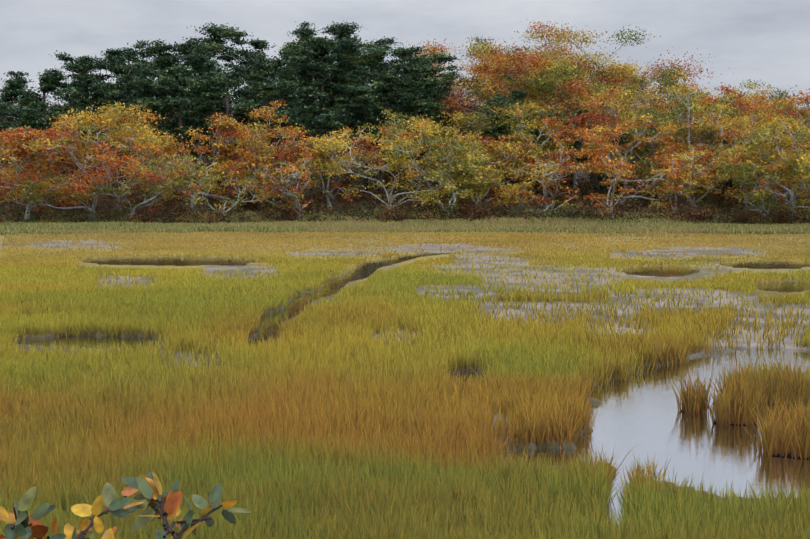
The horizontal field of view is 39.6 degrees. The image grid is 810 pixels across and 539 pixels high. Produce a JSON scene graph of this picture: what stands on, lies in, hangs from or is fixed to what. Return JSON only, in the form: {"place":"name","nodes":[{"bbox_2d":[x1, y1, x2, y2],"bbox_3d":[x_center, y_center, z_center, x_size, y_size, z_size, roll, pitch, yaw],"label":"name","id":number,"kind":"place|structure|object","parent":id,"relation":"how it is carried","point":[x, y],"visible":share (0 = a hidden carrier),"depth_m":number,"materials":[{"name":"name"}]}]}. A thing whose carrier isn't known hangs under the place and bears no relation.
{"place":"outdoors","nodes":[
{"label":"outdoors","id":0,"kind":"place"},
{"bbox_2d":[0,121,809,506],"bbox_3d":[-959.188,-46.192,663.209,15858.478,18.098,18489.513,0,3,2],"label":"ground","id":1,"kind":"structure","parent":0,"point":[704,271],"depth_m":37.72,"materials":[{"name":"brown soil"}]},
{"bbox_2d":[0,101,16,134],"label":"pine","id":2,"kind":"object","parent":1,"relation":"on","point":[2,124],"visible":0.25,"depth_m":121.62,"materials":[{"name":"green plant"}]},
{"bbox_2d":[0,141,22,177],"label":"oak","id":3,"kind":"object","parent":1,"relation":"on","point":[2,160],"visible":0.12,"depth_m":114.42,"materials":[{"name":"yellow plant"}]},
{"bbox_2d":[0,70,33,180],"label":"pine","id":4,"kind":"object","parent":1,"relation":"on","point":[6,96],"visible":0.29,"depth_m":138.54,"materials":[{"name":"green plant"}]},
{"bbox_2d":[0,101,53,161],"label":"pine","id":5,"kind":"object","parent":1,"relation":"on","point":[39,105],"visible":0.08,"depth_m":125.24,"materials":[{"name":"green plant"}]},
{"bbox_2d":[0,123,71,217],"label":"oak","id":6,"kind":"object","parent":1,"relation":"on","point":[2,170],"visible":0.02,"depth_m":106.97,"materials":[{"name":"orange plant"}]},
{"bbox_2d":[3,68,70,152],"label":"pine","id":7,"kind":"object","parent":1,"relation":"on","point":[26,98],"visible":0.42,"depth_m":136.07,"materials":[{"name":"green plant"}]},
{"bbox_2d":[5,106,75,208],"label":"pine","id":8,"kind":"object","parent":1,"relation":"on","point":[32,117],"visible":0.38,"depth_m":116.37,"materials":[{"name":"green plant"}]},
{"bbox_2d":[0,124,121,221],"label":"autumn tree","id":9,"kind":"object","parent":1,"relation":"on","point":[15,138],"visible":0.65,"depth_m":95.92,"materials":[{"name":"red plant"}]},
{"bbox_2d":[37,50,131,136],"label":"pine","id":10,"kind":"object","parent":1,"relation":"on","point":[64,58],"visible":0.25,"depth_m":136.78,"materials":[{"name":"green plant"}]},
{"bbox_2d":[46,74,123,168],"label":"pine","id":11,"kind":"object","parent":1,"relation":"on","point":[77,98],"visible":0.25,"depth_m":123.95,"materials":[{"name":"green plant"}]},
{"bbox_2d":[0,116,172,220],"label":"oak","id":12,"kind":"object","parent":1,"relation":"on","point":[83,190],"visible":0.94,"depth_m":93.65,"materials":[{"name":"orange plant"}]},
{"bbox_2d":[55,106,123,210],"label":"pine","id":13,"kind":"object","parent":1,"relation":"on","point":[84,110],"visible":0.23,"depth_m":114.25,"materials":[{"name":"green plant"}]},
{"bbox_2d":[1,101,200,211],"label":"oak","id":14,"kind":"object","parent":1,"relation":"on","point":[134,136],"visible":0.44,"depth_m":103.36,"materials":[{"name":"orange plant"}]},
{"bbox_2d":[82,74,140,193],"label":"pine","id":15,"kind":"object","parent":1,"relation":"on","point":[114,94],"visible":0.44,"depth_m":124.50,"materials":[{"name":"green plant"}]},
{"bbox_2d":[0,472,250,538],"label":"shrub","id":16,"kind":"object","parent":1,"relation":"on","point":[150,497],"visible":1,"depth_m":1.82,"materials":[{"name":"green plant"}]},
{"bbox_2d":[60,39,192,159],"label":"pine","id":17,"kind":"object","parent":1,"relation":"on","point":[112,56],"visible":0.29,"depth_m":136.03,"materials":[{"name":"green plant"}]},
{"bbox_2d":[106,74,175,202],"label":"pine","id":18,"kind":"object","parent":1,"relation":"on","point":[143,93],"visible":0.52,"depth_m":117.33,"materials":[{"name":"green plant"}]},
{"bbox_2d":[115,138,200,220],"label":"oak","id":19,"kind":"object","parent":1,"relation":"on","point":[165,189],"visible":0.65,"depth_m":99.52,"materials":[{"name":"orange plant"}]},
{"bbox_2d":[115,39,252,183],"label":"pine","id":20,"kind":"object","parent":1,"relation":"on","point":[178,72],"visible":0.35,"depth_m":126.57,"materials":[{"name":"green plant"}]},
{"bbox_2d":[146,75,226,203],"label":"pine","id":21,"kind":"object","parent":1,"relation":"on","point":[175,104],"visible":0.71,"depth_m":118.56,"materials":[{"name":"green plant"}]},
{"bbox_2d":[115,22,275,179],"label":"pine","id":22,"kind":"object","parent":1,"relation":"on","point":[212,30],"visible":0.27,"depth_m":141.45,"materials":[{"name":"green plant"}]},
{"bbox_2d":[159,155,288,221],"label":"autumn tree","id":23,"kind":"object","parent":1,"relation":"on","point":[178,181],"visible":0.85,"depth_m":97.98,"materials":[{"name":"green plant"}]},
{"bbox_2d":[172,41,277,191],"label":"pine","id":24,"kind":"object","parent":1,"relation":"on","point":[198,57],"visible":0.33,"depth_m":129.85,"materials":[{"name":"green plant"}]},
{"bbox_2d":[174,65,282,204],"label":"pine","id":25,"kind":"object","parent":1,"relation":"on","point":[240,111],"visible":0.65,"depth_m":118.89,"materials":[{"name":"green plant"}]},
{"bbox_2d":[154,112,305,212],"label":"oak","id":26,"kind":"object","parent":1,"relation":"on","point":[223,124],"visible":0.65,"depth_m":109.57,"materials":[{"name":"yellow plant"}]},
{"bbox_2d":[194,100,316,205],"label":"autumn tree","id":27,"kind":"object","parent":1,"relation":"on","point":[259,154],"visible":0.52,"depth_m":110.68,"materials":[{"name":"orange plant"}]},
{"bbox_2d":[212,26,312,169],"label":"pine","id":28,"kind":"object","parent":1,"relation":"on","point":[257,44],"visible":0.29,"depth_m":142.32,"materials":[{"name":"green plant"}]},
{"bbox_2d":[232,41,311,170],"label":"pine","id":29,"kind":"object","parent":1,"relation":"on","point":[287,72],"visible":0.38,"depth_m":128.04,"materials":[{"name":"green plant"}]},
{"bbox_2d":[233,79,318,202],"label":"pine","id":30,"kind":"object","parent":1,"relation":"on","point":[268,89],"visible":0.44,"depth_m":117.49,"materials":[{"name":"green plant"}]},
{"bbox_2d":[243,156,319,219],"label":"oak","id":31,"kind":"object","parent":1,"relation":"on","point":[293,173],"visible":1,"depth_m":98.64,"materials":[{"name":"orange plant"}]},
{"bbox_2d":[263,21,337,139],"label":"pine","id":32,"kind":"object","parent":1,"relation":"on","point":[304,33],"visible":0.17,"depth_m":141.94,"materials":[{"name":"green plant"}]},
{"bbox_2d":[250,27,390,177],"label":"pine","id":33,"kind":"object","parent":1,"relation":"on","point":[316,43],"visible":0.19,"depth_m":140.66,"materials":[{"name":"green plant"}]},
{"bbox_2d":[284,86,359,201],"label":"pine","id":34,"kind":"object","parent":1,"relation":"on","point":[321,121],"visible":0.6,"depth_m":119.02,"materials":[{"name":"green plant"}]},
{"bbox_2d":[282,46,364,183],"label":"pine","id":35,"kind":"object","parent":1,"relation":"on","point":[315,74],"visible":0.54,"depth_m":128.97,"materials":[{"name":"green plant"}]},
{"bbox_2d":[262,129,387,213],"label":"autumn tree","id":36,"kind":"object","parent":1,"relation":"on","point":[292,147],"visible":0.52,"depth_m":107.95,"materials":[{"name":"orange plant"}]},
{"bbox_2d":[317,36,411,193],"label":"pine","id":37,"kind":"object","parent":1,"relation":"on","point":[365,58],"visible":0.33,"depth_m":126.60,"materials":[{"name":"green plant"}]},
{"bbox_2d":[314,21,417,176],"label":"pine","id":38,"kind":"object","parent":1,"relation":"on","point":[342,30],"visible":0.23,"depth_m":137.25,"materials":[{"name":"green plant"}]},
{"bbox_2d":[334,68,429,198],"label":"pine","id":39,"kind":"object","parent":1,"relation":"on","point":[370,112],"visible":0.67,"depth_m":121.13,"materials":[{"name":"green plant"}]},
{"bbox_2d":[297,120,499,208],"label":"oak","id":40,"kind":"object","parent":1,"relation":"on","point":[402,153],"visible":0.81,"depth_m":102.91,"materials":[{"name":"yellow plant"}]},
{"bbox_2d":[364,47,440,169],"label":"pine","id":41,"kind":"object","parent":1,"relation":"on","point":[378,64],"visible":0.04,"depth_m":141.80,"materials":[{"name":"green plant"}]},
{"bbox_2d":[0,230,809,538],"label":"marsh grass","id":42,"kind":"structure","parent":1,"relation":"on","point":[334,418],"depth_m":12.84,"materials":[{"name":"green plant"}]},
{"bbox_2d":[0,75,809,224],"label":"undergrowth","id":43,"kind":"object","parent":1,"relation":"on","point":[737,213],"visible":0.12,"depth_m":104.66,"materials":[{"name":"brown plant"}]},
{"bbox_2d":[0,207,809,234],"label":"edge reeds","id":44,"kind":"object","parent":1,"relation":"on","point":[657,224],"visible":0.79,"depth_m":89.31,"materials":[{"name":"green plant"}]},
{"bbox_2d":[326,109,505,203],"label":"oak","id":45,"kind":"object","parent":1,"relation":"on","point":[442,139],"visible":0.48,"depth_m":110.31,"materials":[{"name":"yellow plant"}]},
{"bbox_2d":[377,64,459,198],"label":"pine","id":46,"kind":"object","parent":1,"relation":"on","point":[426,89],"visible":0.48,"depth_m":120.41,"materials":[{"name":"green plant"}]},
{"bbox_2d":[380,46,480,189],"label":"pine","id":47,"kind":"object","parent":1,"relation":"on","point":[437,58],"visible":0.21,"depth_m":127.87,"materials":[{"name":"green plant"}]},
{"bbox_2d":[413,143,511,217],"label":"oak","id":48,"kind":"object","parent":1,"relation":"on","point":[480,165],"visible":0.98,"depth_m":101.50,"materials":[{"name":"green plant"}]},
{"bbox_2d":[405,51,559,190],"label":"oak","id":49,"kind":"object","parent":1,"relation":"on","point":[456,101],"visible":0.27,"depth_m":123.96,"materials":[{"name":"orange plant"}]},
{"bbox_2d":[423,133,550,209],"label":"tree","id":50,"kind":"object","parent":1,"relation":"on","point":[516,156],"visible":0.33,"depth_m":108.85,"materials":[{"name":"yellow plant"}]},
{"bbox_2d":[459,61,531,122],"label":"tree","id":51,"kind":"object","parent":1,"relation":"on","point":[472,81],"visible":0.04,"depth_m":142.72,"materials":[{"name":"green plant"}]},
{"bbox_2d":[422,99,577,188],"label":"tree","id":52,"kind":"object","parent":1,"relation":"on","point":[527,126],"visible":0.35,"depth_m":116.96,"materials":[{"name":"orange plant"}]},
{"bbox_2d":[475,66,533,187],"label":"pine","id":53,"kind":"object","parent":1,"relation":"on","point":[496,105],"visible":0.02,"depth_m":131.15,"materials":[{"name":"green plant"}]},
{"bbox_2d":[420,34,605,164],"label":"oak","id":54,"kind":"object","parent":1,"relation":"on","point":[566,68],"visible":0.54,"depth_m":123.92,"materials":[{"name":"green plant"}]},
{"bbox_2d":[480,90,545,200],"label":"pine","id":55,"kind":"object","parent":1,"relation":"on","point":[519,95],"visible":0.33,"depth_m":117.08,"materials":[{"name":"green plant"}]},
{"bbox_2d":[466,103,584,209],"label":"tree","id":56,"kind":"object","parent":1,"relation":"on","point":[527,167],"visible":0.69,"depth_m":108.04,"materials":[{"name":"orange plant"}]},
{"bbox_2d":[462,46,597,174],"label":"oak","id":57,"kind":"object","parent":1,"relation":"on","point":[562,60],"visible":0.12,"depth_m":139.15,"materials":[{"name":"orange plant"}]},
{"bbox_2d":[456,103,604,204],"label":"oak","id":58,"kind":"object","parent":1,"relation":"on","point":[485,126],"visible":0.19,"depth_m":118.55,"materials":[{"name":"orange plant"}]},
{"bbox_2d":[486,139,588,216],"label":"tree","id":59,"kind":"object","parent":1,"relation":"on","point":[515,194],"visible":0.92,"depth_m":100.82,"materials":[{"name":"yellow plant"}]},
{"bbox_2d":[471,64,646,195],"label":"oak","id":60,"kind":"object","parent":1,"relation":"on","point":[520,86],"visible":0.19,"depth_m":127.67,"materials":[{"name":"orange plant"}]},
{"bbox_2d":[393,20,728,147],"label":"oak","id":61,"kind":"object","parent":1,"relation":"on","point":[558,40],"visible":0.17,"depth_m":141.06,"materials":[{"name":"orange plant"}]},
{"bbox_2d":[553,109,630,206],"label":"oak","id":62,"kind":"object","parent":1,"relation":"on","point":[604,176],"visible":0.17,"depth_m":118.57,"materials":[{"name":"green plant"}]},
{"bbox_2d":[558,59,691,163],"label":"oak","id":63,"kind":"object","parent":1,"relation":"on","point":[632,81],"visible":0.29,"depth_m":136.02,"materials":[{"name":"orange plant"}]},
{"bbox_2d":[565,113,697,218],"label":"oak","id":64,"kind":"object","parent":1,"relation":"on","point":[597,138],"visible":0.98,"depth_m":97.93,"materials":[{"name":"orange plant"}]},
{"bbox_2d":[569,82,703,199],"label":"oak","id":65,"kind":"object","parent":1,"relation":"on","point":[652,101],"visible":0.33,"depth_m":126.11,"materials":[{"name":"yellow plant"}]},
{"bbox_2d":[548,85,725,211],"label":"oak","id":66,"kind":"object","parent":1,"relation":"on","point":[596,118],"visible":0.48,"depth_m":109.79,"materials":[{"name":"orange plant"}]},
{"bbox_2d":[569,57,768,186],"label":"oak","id":67,"kind":"object","parent":1,"relation":"on","point":[634,72],"visible":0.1,"depth_m":142.66,"materials":[{"name":"orange plant"}]},
{"bbox_2d":[619,89,720,204],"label":"tree","id":68,"kind":"object","parent":1,"relation":"on","point":[642,128],"visible":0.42,"depth_m":119.35,"materials":[{"name":"orange plant"}]},
{"bbox_2d":[587,93,771,201],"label":"oak","id":69,"kind":"object","parent":1,"relation":"on","point":[708,101],"visible":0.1,"depth_m":127.01,"materials":[{"name":"orange plant"}]},
{"bbox_2d":[646,145,717,215],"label":"oak","id":70,"kind":"object","parent":1,"relation":"on","point":[697,176],"visible":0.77,"depth_m":101.32,"materials":[{"name":"yellow plant"}]},
{"bbox_2d":[604,103,763,204],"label":"oak","id":71,"kind":"object","parent":1,"relation":"on","point":[644,175],"visible":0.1,"depth_m":120.01,"materials":[{"name":"orange plant"}]},
{"bbox_2d":[630,87,769,131],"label":"oak","id":72,"kind":"object","parent":1,"relation":"on","point":[736,90],"visible":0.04,"depth_m":133.44,"materials":[{"name":"orange plant"}]},
{"bbox_2d":[626,82,790,197],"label":"oak","id":73,"kind":"object","parent":1,"relation":"on","point":[737,103],"visible":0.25,"depth_m":126.93,"materials":[{"name":"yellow plant"}]},
{"bbox_2d":[618,66,806,189],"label":"oak","id":74,"kind":"object","parent":1,"relation":"on","point":[666,81],"visible":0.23,"depth_m":131.04,"materials":[{"name":"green plant"}]},
{"bbox_2d":[633,101,805,206],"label":"oak","id":75,"kind":"object","parent":1,"relation":"on","point":[733,114],"visible":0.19,"depth_m":116.61,"materials":[{"name":"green plant"}]},
{"bbox_2d":[650,80,790,213],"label":"oak","id":76,"kind":"object","parent":1,"relation":"on","point":[713,121],"visible":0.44,"depth_m":110.61,"materials":[{"name":"yellow plant"}]},
{"bbox_2d":[687,93,796,197],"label":"tree","id":77,"kind":"object","parent":1,"relation":"on","point":[767,178],"visible":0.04,"depth_m":131.54,"materials":[{"name":"orange plant"}]},
{"bbox_2d":[719,139,770,207],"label":"oak","id":78,"kind":"object","parent":1,"relation":"on","point":[730,181],"visible":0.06,"depth_m":113.20,"materials":[{"name":"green plant"}]},
{"bbox_2d":[706,137,799,219],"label":"oak","id":79,"kind":"object","parent":1,"relation":"on","point":[740,165],"visible":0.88,"depth_m":94.16,"materials":[{"name":"yellow plant"}]},
{"bbox_2d":[705,85,809,214],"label":"tree","id":80,"kind":"object","parent":1,"relation":"on","point":[799,113],"visible":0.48,"depth_m":101.61,"materials":[{"name":"yellow plant"}]},
{"bbox_2d":[710,137,809,206],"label":"oak","id":81,"kind":"object","parent":1,"relation":"on","point":[776,192],"visible":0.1,"depth_m":118.42,"materials":[{"name":"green plant"}]},
{"bbox_2d":[726,114,809,219],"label":"tree","id":82,"kind":"object","parent":1,"relation":"on","point":[795,166],"visible":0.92,"depth_m":92.61,"materials":[{"name":"yellow plant"}]},
{"bbox_2d":[742,112,809,185],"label":"oak","id":83,"kind":"object","parent":1,"relation":"on","point":[793,151],"depth_m":122.33,"materials":[{"name":"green plant"}]},
{"bbox_2d":[786,144,809,201],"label":"oak","id":84,"kind":"object","parent":1,"relation":"on","point":[802,172],"depth_m":107.53,"materials":[{"name":"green plant"}]},
{"bbox_2d":[788,155,809,202],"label":"oak","id":85,"kind":"object","parent":1,"relation":"on","point":[801,191],"visible":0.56,"depth_m":93.90,"materials":[{"name":"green plant"}]},
{"bbox_2d":[0,0,809,119],"label":"sky","id":86,"kind":"structure","parent":0,"point":[768,41],"materials":[{"name":"grey"}]},
{"bbox_2d":[14,253,809,525],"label":"water","id":87,"kind":"structure","parent":0,"point":[646,414],"depth_m":12.54,"materials":[{"name":"grey liquid"}]}
]}

